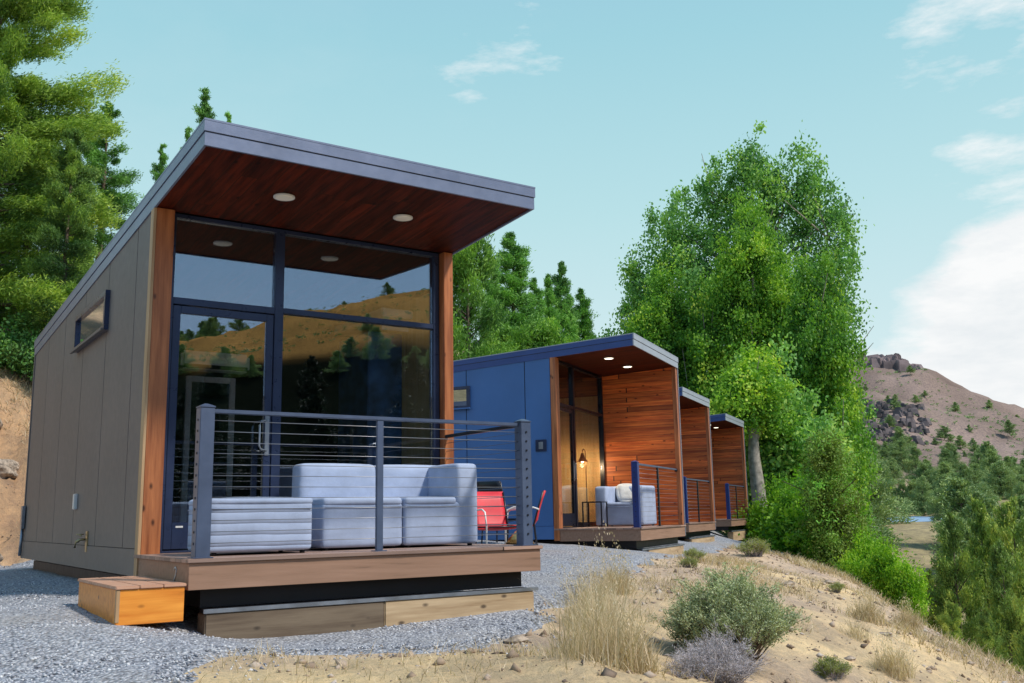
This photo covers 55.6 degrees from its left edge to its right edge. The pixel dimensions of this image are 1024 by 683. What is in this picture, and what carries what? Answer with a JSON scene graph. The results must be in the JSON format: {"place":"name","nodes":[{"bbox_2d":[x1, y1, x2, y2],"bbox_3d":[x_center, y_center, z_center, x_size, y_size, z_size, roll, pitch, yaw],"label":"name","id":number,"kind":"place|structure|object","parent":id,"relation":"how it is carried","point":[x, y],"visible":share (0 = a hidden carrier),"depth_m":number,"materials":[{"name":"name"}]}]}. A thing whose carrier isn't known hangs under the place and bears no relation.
{"place":"outdoors","nodes":[
{"label":"outdoors","id":0,"kind":"place"},
{"bbox_2d":[0,312,1023,682],"bbox_3d":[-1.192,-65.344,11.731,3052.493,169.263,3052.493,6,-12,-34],"label":"ground","id":1,"kind":"structure","parent":0,"point":[798,660],"depth_m":9.79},
{"bbox_2d":[0,459,19,478],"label":"boulder","id":2,"kind":"object","parent":1,"relation":"on","point":[9,468],"visible":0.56,"depth_m":17.84,"materials":[{"name":"beige stone"}]},
{"bbox_2d":[0,307,47,377],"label":"bush","id":3,"kind":"object","parent":1,"relation":"on","point":[4,336],"visible":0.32,"depth_m":20.73,"materials":[{"name":"green plant"}]},
{"bbox_2d":[0,323,47,380],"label":"bush","id":4,"kind":"object","parent":1,"relation":"on","point":[29,343],"visible":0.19,"depth_m":20.39,"materials":[{"name":"green plant"}]},
{"bbox_2d":[0,111,71,315],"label":"pine tree","id":5,"kind":"object","parent":1,"relation":"on","point":[21,247],"visible":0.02,"depth_m":23.52,"materials":[{"name":"green plant"}]},
{"bbox_2d":[0,127,104,377],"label":"pine tree","id":6,"kind":"object","parent":1,"relation":"on","point":[73,200],"visible":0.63,"depth_m":21.27,"materials":[{"name":"green plant"}]},
{"bbox_2d":[0,0,133,332],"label":"pine tree","id":7,"kind":"object","parent":1,"relation":"on","point":[26,129],"visible":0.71,"depth_m":22.94,"materials":[{"name":"green plant"}]},
{"bbox_2d":[60,100,143,284],"bbox_3d":[-10.751,-3.140,25.732,3.105,6.977,3.356,-4,-11,17],"label":"conifer tree","id":8,"kind":"object","parent":1,"relation":"on","point":[95,157],"visible":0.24,"depth_m":25.93,"materials":[{"name":"green plant"}]},
{"bbox_2d":[149,143,168,182],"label":"conifer tree","id":9,"kind":"object","parent":1,"relation":"on","point":[157,170],"visible":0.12,"depth_m":27.48,"materials":[{"name":"green plant"}]},
{"bbox_2d":[191,87,216,132],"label":"conifer tree","id":10,"kind":"object","parent":1,"relation":"on","point":[204,110],"visible":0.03,"depth_m":29.23,"materials":[{"name":"green plant"}]},
{"bbox_2d":[0,550,655,682],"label":"gravel stones","id":11,"kind":"object","parent":1,"relation":"on","point":[178,677],"visible":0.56,"depth_m":6.37,"materials":[{"name":"grey gravel"}]},
{"bbox_2d":[0,531,744,682],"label":"gravel pad","id":12,"kind":"object","parent":1,"relation":"on","point":[68,639],"visible":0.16,"depth_m":6.64,"materials":[{"name":"grey gravel"}]},
{"bbox_2d":[78,576,185,625],"bbox_3d":[-2.742,1.837,6.940,0.454,0.251,1.274,6,-12,-34],"label":"wooden step","id":13,"kind":"object","parent":12,"relation":"on","point":[128,600],"visible":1,"depth_m":6.49,"materials":[{"name":"orange wood"}]},
{"bbox_2d":[197,601,383,638],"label":"timber beam","id":14,"kind":"structure","parent":12,"relation":"on","point":[284,622],"depth_m":7.03,"materials":[{"name":"brown wood"}]},
{"bbox_2d":[18,117,542,613],"bbox_3d":[-3.203,0.824,10.847,3.100,3.579,7.732,6,-12,-34],"label":"cabin","id":15,"kind":"object","parent":14,"relation":"on","point":[276,257],"visible":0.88,"depth_m":8.84,"materials":[{"name":"beige paint"}]},
{"bbox_2d":[70,290,110,353],"bbox_3d":[-4.424,-0.188,10.172,0.086,0.412,1.600,6,-12,-34],"label":"window","id":16,"kind":"structure","parent":15,"relation":"in","point":[93,321],"depth_m":10.10,"materials":[{"name":"clear glass"}]},
{"bbox_2d":[179,375,235,521],"bbox_3d":[-3.162,1.237,10.094,0.520,1.749,0.045,6,-12,-34],"label":"door","id":17,"kind":"structure","parent":15,"relation":"attached to","point":[218,392],"depth_m":10.14,"materials":[{"name":"grey metal"}]},
{"bbox_2d":[186,382,229,521],"bbox_3d":[-3.162,1.208,10.098,0.398,1.568,0.018,6,-12,-34],"label":"door panel","id":18,"kind":"structure","parent":17,"relation":"in","point":[216,394],"depth_m":10.15,"materials":[{"name":"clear glass"}]},
{"bbox_2d":[178,350,249,373],"bbox_3d":[-3.133,0.221,10.205,0.720,0.190,0.204,6,-12,-34],"label":"wall air conditioner","id":19,"kind":"object","parent":15,"relation":"attached to","point":[200,361],"depth_m":10.12,"materials":[{"name":"white plastic"}]},
{"bbox_2d":[162,305,273,549],"bbox_3d":[-2.526,0.737,8.447,0.898,2.070,0.124,6,-12,-34],"label":"door","id":20,"kind":"structure","parent":15,"relation":"in","point":[175,534],"depth_m":8.39,"materials":[{"name":"black metal"}]},
{"bbox_2d":[187,497,312,555],"bbox_3d":[-2.053,1.438,7.602,0.826,0.435,0.646,5,-12,-32],"label":"ottoman","id":21,"kind":"object","parent":15,"relation":"on","point":[241,511],"visible":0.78,"depth_m":7.34,"materials":[{"name":"grey fabric"}]},
{"bbox_2d":[160,213,438,552],"bbox_3d":[-1.862,0.427,9.020,2.676,2.920,0.090,6,-12,-34],"label":"window frame","id":22,"kind":"structure","parent":15,"relation":"in","point":[277,309],"depth_m":8.97,"materials":[{"name":"black metal"}]},
{"bbox_2d":[292,463,401,550],"bbox_3d":[-1.439,1.418,8.423,0.747,0.743,0.744,6,-12,-34],"label":"sofa module","id":23,"kind":"object","parent":15,"relation":"on","point":[332,487],"visible":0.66,"depth_m":8.23,"materials":[{"name":"grey fabric"}]},
{"bbox_2d":[338,331,401,465],"bbox_3d":[-1.541,1.043,10.450,0.412,2.199,0.750,6,-12,-34],"label":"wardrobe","id":24,"kind":"object","parent":15,"relation":"on","point":[370,373],"visible":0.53,"depth_m":10.28,"materials":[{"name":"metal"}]},
{"bbox_2d":[374,463,476,547],"bbox_3d":[-0.819,1.481,8.837,0.754,0.743,0.784,6,-12,-34],"label":"sofa module","id":25,"kind":"object","parent":15,"relation":"on","point":[418,496],"visible":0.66,"depth_m":8.65,"materials":[{"name":"grey fabric"}]},
{"bbox_2d":[383,591,533,625],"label":"timber beam","id":26,"kind":"structure","parent":12,"relation":"on","point":[397,612],"depth_m":7.77,"materials":[{"name":"brown wood"}]},
{"bbox_2d":[475,492,515,543],"bbox_3d":[-0.222,2.503,13.333,0.574,0.891,0.606,4,-11,-25],"label":"patio chair","id":27,"kind":"object","parent":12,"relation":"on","point":[489,503],"visible":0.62,"depth_m":13.54,"materials":[{"name":"red metal"}]},
{"bbox_2d":[477,481,515,542],"bbox_3d":[-0.212,2.787,15.776,0.574,1.011,0.606,-9,-13,36],"label":"patio chair","id":28,"kind":"object","parent":12,"relation":"on","point":[490,484],"visible":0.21,"depth_m":15.64,"materials":[{"name":"paint"}]},
{"bbox_2d":[646,545,683,554],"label":"timber beam","id":29,"kind":"structure","parent":12,"relation":"on","point":[672,550],"depth_m":17.35,"materials":[{"name":"brown wood"}]},
{"bbox_2d":[453,333,685,550],"bbox_3d":[-0.877,2.178,18.788,7.732,3.579,3.064,-5,-11,23],"label":"cabin","id":30,"kind":"object","parent":29,"relation":"on","point":[610,405],"visible":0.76,"depth_m":17.36,"materials":[{"name":"blue metal"}]},
{"bbox_2d":[453,386,469,409],"bbox_3d":[-1.469,1.062,17.593,1.600,0.412,0.086,-5,-11,23],"label":"window","id":31,"kind":"structure","parent":30,"relation":"in","point":[461,394],"depth_m":17.36,"materials":[{"name":"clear glass"}]},
{"bbox_2d":[560,407,576,525],"bbox_3d":[0.959,2.196,17.088,0.124,2.070,0.898,-5,-11,23],"label":"door","id":32,"kind":"structure","parent":30,"relation":"in","point":[569,519],"depth_m":17.39,"materials":[{"name":"metal"}]},
{"bbox_2d":[558,360,605,527],"bbox_3d":[1.245,1.941,17.933,0.090,2.920,2.671,-5,-11,23],"label":"window frame","id":33,"kind":"structure","parent":30,"relation":"in","point":[571,368],"depth_m":18.15,"materials":[{"name":"black metal"}]},
{"bbox_2d":[595,485,656,526],"bbox_3d":[2.115,3.046,18.021,0.936,0.743,0.874,-5,-11,23],"label":"armchair","id":34,"kind":"object","parent":30,"relation":"on","point":[620,513],"visible":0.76,"depth_m":17.70,"materials":[{"name":"grey fabric"}]},
{"bbox_2d":[616,483,631,501],"bbox_3d":[2.176,2.858,18.296,0.460,0.371,0.220,2,-11,-15],"label":"throw pillow","id":35,"kind":"object","parent":34,"relation":"on","point":[623,492],"visible":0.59,"depth_m":18.20,"materials":[{"name":"white fabric"}]},
{"bbox_2d":[684,536,714,542],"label":"timber beam","id":36,"kind":"structure","parent":12,"relation":"on","point":[706,539],"depth_m":23.92,"materials":[{"name":"brown wood"}]},
{"bbox_2d":[678,387,715,538],"bbox_3d":[1.157,3.407,25.754,7.732,3.579,3.064,-5,-11,23],"label":"cabin","id":37,"kind":"object","parent":36,"relation":"on","point":[699,503],"visible":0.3,"depth_m":25.58,"materials":[{"name":"brown wood"}]},
{"bbox_2d":[727,530,747,540],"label":"timber beam","id":38,"kind":"structure","parent":12,"relation":"on","point":[733,535],"depth_m":30.08,"materials":[{"name":"brown wood"}]},
{"bbox_2d":[710,413,748,531],"bbox_3d":[3.653,4.533,32.389,7.732,3.579,3.064,-5,-11,23],"label":"cabin","id":39,"kind":"object","parent":38,"relation":"on","point":[729,463],"visible":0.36,"depth_m":32.29,"materials":[{"name":"brown wood"}]},
{"bbox_2d":[453,233,527,360],"bbox_3d":[-1.567,0.251,31.713,4.836,8.388,6.748,-6,-11,27],"label":"juniper tree","id":40,"kind":"object","parent":1,"relation":"on","point":[469,275],"visible":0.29,"depth_m":31.31,"materials":[{"name":"green plant"}]},
{"bbox_2d":[476,244,512,349],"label":"spire tree","id":41,"kind":"object","parent":1,"relation":"on","point":[493,292],"visible":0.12,"depth_m":40.90,"materials":[{"name":"green plant"}]},
{"bbox_2d":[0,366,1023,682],"bbox_3d":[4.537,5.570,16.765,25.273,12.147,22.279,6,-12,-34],"label":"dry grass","id":42,"kind":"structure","parent":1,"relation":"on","point":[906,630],"depth_m":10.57,"materials":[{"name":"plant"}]},
{"bbox_2d":[0,484,1023,682],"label":"slope stones","id":43,"kind":"object","parent":1,"relation":"on","point":[605,672],"visible":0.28,"depth_m":8.18,"materials":[{"name":"beige stone"}]},
{"bbox_2d":[485,231,548,326],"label":"spire tree","id":44,"kind":"object","parent":1,"relation":"on","point":[516,300],"visible":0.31,"depth_m":41.88,"materials":[{"name":"green plant"}]},
{"bbox_2d":[470,312,566,353],"bbox_3d":[-0.441,1.509,36.305,5.463,5.351,5.644,-5,-11,22],"label":"juniper tree","id":45,"kind":"object","parent":1,"relation":"on","point":[520,335],"visible":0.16,"depth_m":36.34,"materials":[{"name":"green plant"}]},
{"bbox_2d":[484,317,570,351],"bbox_3d":[1.519,1.717,36.772,5.824,5.522,5.637,-1,-10,-2],"label":"juniper tree","id":46,"kind":"object","parent":1,"relation":"on","point":[550,334],"visible":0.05,"depth_m":36.76,"materials":[{"name":"green plant"}]},
{"bbox_2d":[528,277,547,321],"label":"spire tree","id":47,"kind":"object","parent":1,"relation":"on","point":[536,291],"visible":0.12,"depth_m":42.92,"materials":[{"name":"green plant"}]},
{"bbox_2d":[543,273,564,334],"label":"spire tree","id":48,"kind":"object","parent":1,"relation":"on","point":[550,301],"visible":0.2,"depth_m":43.72,"materials":[{"name":"green plant"}]},
{"bbox_2d":[550,261,582,342],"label":"spire tree","id":49,"kind":"object","parent":1,"relation":"on","point":[562,288],"visible":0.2,"depth_m":45.97,"materials":[{"name":"green plant"}]},
{"bbox_2d":[559,293,578,341],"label":"spire tree","id":50,"kind":"object","parent":1,"relation":"on","point":[569,314],"visible":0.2,"depth_m":44.67,"materials":[{"name":"green plant"}]},
{"bbox_2d":[535,546,635,624],"bbox_3d":[0.607,1.996,7.975,0.885,0.691,0.872,5,-12,-31],"label":"dry grass clump","id":51,"kind":"object","parent":1,"relation":"on","point":[586,594],"visible":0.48,"depth_m":7.89,"materials":[{"name":"plant"}]},
{"bbox_2d":[572,287,599,340],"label":"spire tree","id":52,"kind":"object","parent":1,"relation":"on","point":[585,326],"visible":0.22,"depth_m":46.49,"materials":[{"name":"green plant"}]},
{"bbox_2d":[525,548,651,650],"bbox_3d":[0.515,1.792,6.690,0.930,0.737,0.944,0,-10,-3],"label":"dry grass clump","id":53,"kind":"object","parent":1,"relation":"on","point":[603,593],"visible":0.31,"depth_m":6.70,"materials":[{"name":"plant"}]},
{"bbox_2d":[555,538,636,605],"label":"dry grass clump","id":54,"kind":"object","parent":1,"relation":"on","point":[583,581],"visible":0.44,"depth_m":8.79,"materials":[{"name":"plant"}]},
{"bbox_2d":[531,546,680,664],"bbox_3d":[0.599,1.688,6.253,1.003,0.783,0.988,2,-11,-18],"label":"dry grass clump","id":55,"kind":"object","parent":1,"relation":"on","point":[610,614],"visible":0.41,"depth_m":6.17,"materials":[{"name":"plant"}]},
{"bbox_2d":[521,521,693,673],"bbox_3d":[0.557,1.487,5.756,1.069,0.848,1.085,6,-12,-34],"label":"dry grass clump","id":56,"kind":"object","parent":1,"relation":"on","point":[598,649],"visible":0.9,"depth_m":5.63,"materials":[{"name":"plant"}]},
{"bbox_2d":[586,549,646,594],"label":"dry grass clump","id":57,"kind":"object","parent":1,"relation":"on","point":[624,581],"visible":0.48,"depth_m":9.44,"materials":[{"name":"plant"}]},
{"bbox_2d":[586,596,673,674],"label":"dry grass clump","id":58,"kind":"object","parent":1,"relation":"on","point":[646,664],"visible":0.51,"depth_m":5.68,"materials":[{"name":"plant"}]},
{"bbox_2d":[618,254,709,389],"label":"poplar tree","id":59,"kind":"object","parent":1,"relation":"on","point":[661,312],"visible":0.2,"depth_m":43.52,"materials":[{"name":"green plant"}]},
{"bbox_2d":[661,617,777,682],"bbox_3d":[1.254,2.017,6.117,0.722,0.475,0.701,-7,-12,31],"label":"dead brush","id":60,"kind":"object","parent":1,"relation":"on","point":[707,657],"visible":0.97,"depth_m":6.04,"materials":[{"name":"grey plant"}]},
{"bbox_2d":[648,560,813,668],"bbox_3d":[1.616,2.103,7.366,1.154,0.888,1.239,6,-12,-34],"label":"sagebrush","id":61,"kind":"object","parent":1,"relation":"on","point":[734,605],"visible":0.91,"depth_m":7.16,"materials":[{"name":"green plant"}]},
{"bbox_2d":[595,120,877,440],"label":"poplar tree","id":62,"kind":"object","parent":1,"relation":"on","point":[751,170],"visible":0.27,"depth_m":51.80,"materials":[{"name":"green plant"}]},
{"bbox_2d":[734,537,772,556],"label":"weed plant","id":63,"kind":"object","parent":1,"relation":"on","point":[757,547],"visible":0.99,"depth_m":18.42,"materials":[{"name":"green plant"}]},
{"bbox_2d":[701,331,806,517],"bbox_3d":[8.467,3.961,33.935,3.617,8.848,3.852,-5,-11,21],"label":"bare trunk tree","id":64,"kind":"object","parent":1,"relation":"on","point":[747,393],"visible":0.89,"depth_m":33.78,"materials":[{"name":"green plant"}]},
{"bbox_2d":[732,470,793,548],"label":"shrub","id":65,"kind":"object","parent":1,"relation":"on","point":[753,518],"visible":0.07,"depth_m":31.47,"materials":[{"name":"green plant"}]},
{"bbox_2d":[669,184,891,530],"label":"poplar tree","id":66,"kind":"object","parent":1,"relation":"on","point":[742,305],"visible":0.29,"depth_m":42.12,"materials":[{"name":"green plant"}]},
{"bbox_2d":[710,331,855,540],"bbox_3d":[9.375,4.603,35.607,6.392,9.746,4.857,-3,-10,9],"label":"poplar tree","id":67,"kind":"object","parent":1,"relation":"on","point":[774,459],"visible":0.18,"depth_m":34.79,"materials":[{"name":"green plant"}]},
{"bbox_2d":[757,479,809,555],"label":"shrub","id":68,"kind":"object","parent":1,"relation":"on","point":[790,497],"visible":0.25,"depth_m":26.86,"materials":[{"name":"green plant"}]},
{"bbox_2d":[798,520,824,562],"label":"shrub","id":69,"kind":"object","parent":1,"relation":"on","point":[808,541],"visible":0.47,"depth_m":24.98,"materials":[{"name":"green plant"}]},
{"bbox_2d":[738,463,912,568],"bbox_3d":[8.860,5.519,28.129,4.848,3.994,6.736,-6,-11,26],"label":"shrub","id":70,"kind":"object","parent":1,"relation":"on","point":[780,546],"visible":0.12,"depth_m":26.60,"materials":[{"name":"green plant"}]},
{"bbox_2d":[771,239,881,531],"bbox_3d":[12.490,3.644,39.355,3.973,16.823,6.755,-1,-10,-2],"label":"poplar tree","id":71,"kind":"object","parent":1,"relation":"on","point":[827,362],"visible":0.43,"depth_m":38.25,"materials":[{"name":"green plant"}]},
{"bbox_2d":[782,420,882,571],"bbox_3d":[8.355,4.536,25.377,2.555,5.023,2.181,6,-12,-34],"label":"green shrub","id":72,"kind":"object","parent":1,"relation":"on","point":[832,500],"visible":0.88,"depth_m":25.08,"materials":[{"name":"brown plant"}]},
{"bbox_2d":[811,654,856,680],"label":"weed plant","id":73,"kind":"object","parent":1,"relation":"on","point":[825,667],"visible":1,"depth_m":7.82,"materials":[{"name":"green plant"}]},
{"bbox_2d":[834,602,872,640],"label":"dry grass clump","id":74,"kind":"object","parent":1,"relation":"on","point":[856,634],"visible":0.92,"depth_m":9.49,"materials":[{"name":"plant"}]},
{"bbox_2d":[834,524,898,591],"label":"shrub","id":75,"kind":"object","parent":1,"relation":"on","point":[861,550],"visible":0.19,"depth_m":21.96,"materials":[{"name":"green plant"}]},
{"bbox_2d":[843,584,894,625],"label":"dry grass clump","id":76,"kind":"object","parent":1,"relation":"on","point":[868,611],"visible":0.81,"depth_m":10.85,"materials":[{"name":"plant"}]},
{"bbox_2d":[854,353,922,372],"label":"rimrock","id":77,"kind":"object","parent":1,"relation":"on","point":[897,362],"visible":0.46,"depth_m":550.67,"materials":[{"name":"grey stone"}]},
{"bbox_2d":[862,443,915,514],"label":"juniper tree","id":78,"kind":"object","parent":1,"relation":"on","point":[892,504],"visible":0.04,"depth_m":108.10,"materials":[{"name":"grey plant"}]},
{"bbox_2d":[860,447,918,524],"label":"juniper tree","id":79,"kind":"object","parent":1,"relation":"on","point":[882,511],"visible":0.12,"depth_m":88.67,"materials":[{"name":"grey plant"}]},
{"bbox_2d":[846,535,933,616],"bbox_3d":[8.101,5.196,20.949,1.340,2.050,1.862,8,-14,-41],"label":"shrub","id":80,"kind":"object","parent":1,"relation":"on","point":[884,577],"visible":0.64,"depth_m":20.74,"materials":[{"name":"green plant"}]},
{"bbox_2d":[859,623,920,679],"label":"dry grass clump","id":81,"kind":"object","parent":1,"relation":"on","point":[895,668],"visible":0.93,"depth_m":8.33,"materials":[{"name":"plant"}]},
{"bbox_2d":[858,484,924,567],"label":"tree","id":82,"kind":"object","parent":1,"relation":"on","point":[887,534],"depth_m":55.70,"materials":[{"name":"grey plant"}]},
{"bbox_2d":[858,398,931,444],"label":"basalt outcrop","id":83,"kind":"object","parent":1,"relation":"on","point":[908,411],"visible":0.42,"depth_m":348.32,"materials":[{"name":"grey stone"}]},
{"bbox_2d":[888,439,914,470],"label":"juniper tree","id":84,"kind":"object","parent":1,"relation":"on","point":[901,453],"visible":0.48,"depth_m":285.48,"materials":[{"name":"green plant"}]},
{"bbox_2d":[897,446,922,478],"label":"juniper tree","id":85,"kind":"object","parent":1,"relation":"on","point":[913,461],"visible":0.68,"depth_m":261.71,"materials":[{"name":"green plant"}]},
{"bbox_2d":[890,597,929,631],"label":"dry grass clump","id":86,"kind":"object","parent":1,"relation":"on","point":[915,622],"visible":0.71,"depth_m":11.86,"materials":[{"name":"plant"}]},
{"bbox_2d":[905,475,933,515],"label":"juniper tree","id":87,"kind":"object","parent":1,"relation":"on","point":[922,485],"visible":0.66,"depth_m":194.16,"materials":[{"name":"green plant"}]},
{"bbox_2d":[905,462,936,490],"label":"juniper tree","id":88,"kind":"object","parent":1,"relation":"on","point":[919,471],"visible":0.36,"depth_m":223.63,"materials":[{"name":"green plant"}]},
{"bbox_2d":[916,569,943,629],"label":"juniper tree","id":89,"kind":"object","parent":1,"relation":"on","point":[931,621],"visible":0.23,"depth_m":27.56,"materials":[{"name":"green plant"}]},
{"bbox_2d":[922,479,951,520],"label":"juniper tree","id":90,"kind":"object","parent":1,"relation":"on","point":[936,511],"visible":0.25,"depth_m":106.51,"materials":[{"name":"green plant"}]},
{"bbox_2d":[856,367,1023,489],"bbox_3d":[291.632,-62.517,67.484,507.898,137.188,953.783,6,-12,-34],"label":"scrub","id":91,"kind":"object","parent":1,"relation":"on","point":[983,419],"visible":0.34,"depth_m":379.91,"materials":[{"name":"green plant"}]},
{"bbox_2d":[924,475,984,550],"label":"juniper tree","id":92,"kind":"object","parent":1,"relation":"on","point":[958,490],"visible":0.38,"depth_m":72.72,"materials":[{"name":"green plant"}]},
{"bbox_2d":[933,600,975,648],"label":"juniper tree","id":93,"kind":"object","parent":1,"relation":"on","point":[950,607],"visible":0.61,"depth_m":19.88,"materials":[{"name":"green plant"}]},
{"bbox_2d":[917,513,991,606],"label":"juniper tree","id":94,"kind":"object","parent":1,"relation":"on","point":[964,543],"visible":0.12,"depth_m":57.80,"materials":[{"name":"green plant"}]},
{"bbox_2d":[921,511,1008,662],"bbox_3d":[10.972,6.493,24.007,2.078,4.571,2.450,8,-14,-42],"label":"juniper tree","id":95,"kind":"object","parent":1,"relation":"on","point":[952,572],"visible":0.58,"depth_m":23.90,"materials":[{"name":"green plant"}]},
{"bbox_2d":[945,464,989,510],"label":"juniper tree","id":96,"kind":"object","parent":1,"relation":"on","point":[963,469],"visible":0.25,"depth_m":91.87,"materials":[{"name":"green plant"}]},
{"bbox_2d":[939,489,1022,570],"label":"juniper tree","id":97,"kind":"object","parent":1,"relation":"on","point":[987,501],"visible":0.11,"depth_m":64.33,"materials":[{"name":"green plant"}]},
{"bbox_2d":[954,493,1022,665],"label":"juniper tree","id":98,"kind":"object","parent":1,"relation":"on","point":[974,547],"visible":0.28,"depth_m":27.34,"materials":[{"name":"green plant"}]},
{"bbox_2d":[973,607,1005,661],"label":"juniper tree","id":99,"kind":"object","parent":1,"relation":"on","point":[984,637],"visible":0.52,"depth_m":18.29,"materials":[{"name":"green plant"}]},
{"bbox_2d":[975,448,1010,481],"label":"juniper tree","id":100,"kind":"object","parent":1,"relation":"on","point":[990,459],"visible":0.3,"depth_m":232.48,"materials":[{"name":"green plant"}]},
{"bbox_2d":[976,461,1018,499],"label":"juniper tree","id":101,"kind":"object","parent":1,"relation":"on","point":[999,470],"visible":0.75,"depth_m":184.89,"materials":[{"name":"green plant"}]},
{"bbox_2d":[972,539,1023,667],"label":"juniper tree","id":102,"kind":"object","parent":1,"relation":"on","point":[1001,570],"visible":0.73,"depth_m":22.61,"materials":[{"name":"green plant"}]},
{"bbox_2d":[979,495,1023,664],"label":"juniper tree","id":103,"kind":"object","parent":1,"relation":"on","point":[1006,525],"visible":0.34,"depth_m":26.13,"materials":[{"name":"green plant"}]},
{"bbox_2d":[1007,595,1023,671],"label":"juniper tree","id":104,"kind":"object","parent":1,"relation":"on","point":[1020,613],"visible":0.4,"depth_m":18.90,"materials":[{"name":"green plant"}]},
{"bbox_2d":[0,0,1023,407],"label":"sky","id":105,"kind":"structure","parent":0,"point":[602,108],"materials":[{"name":"blue"}]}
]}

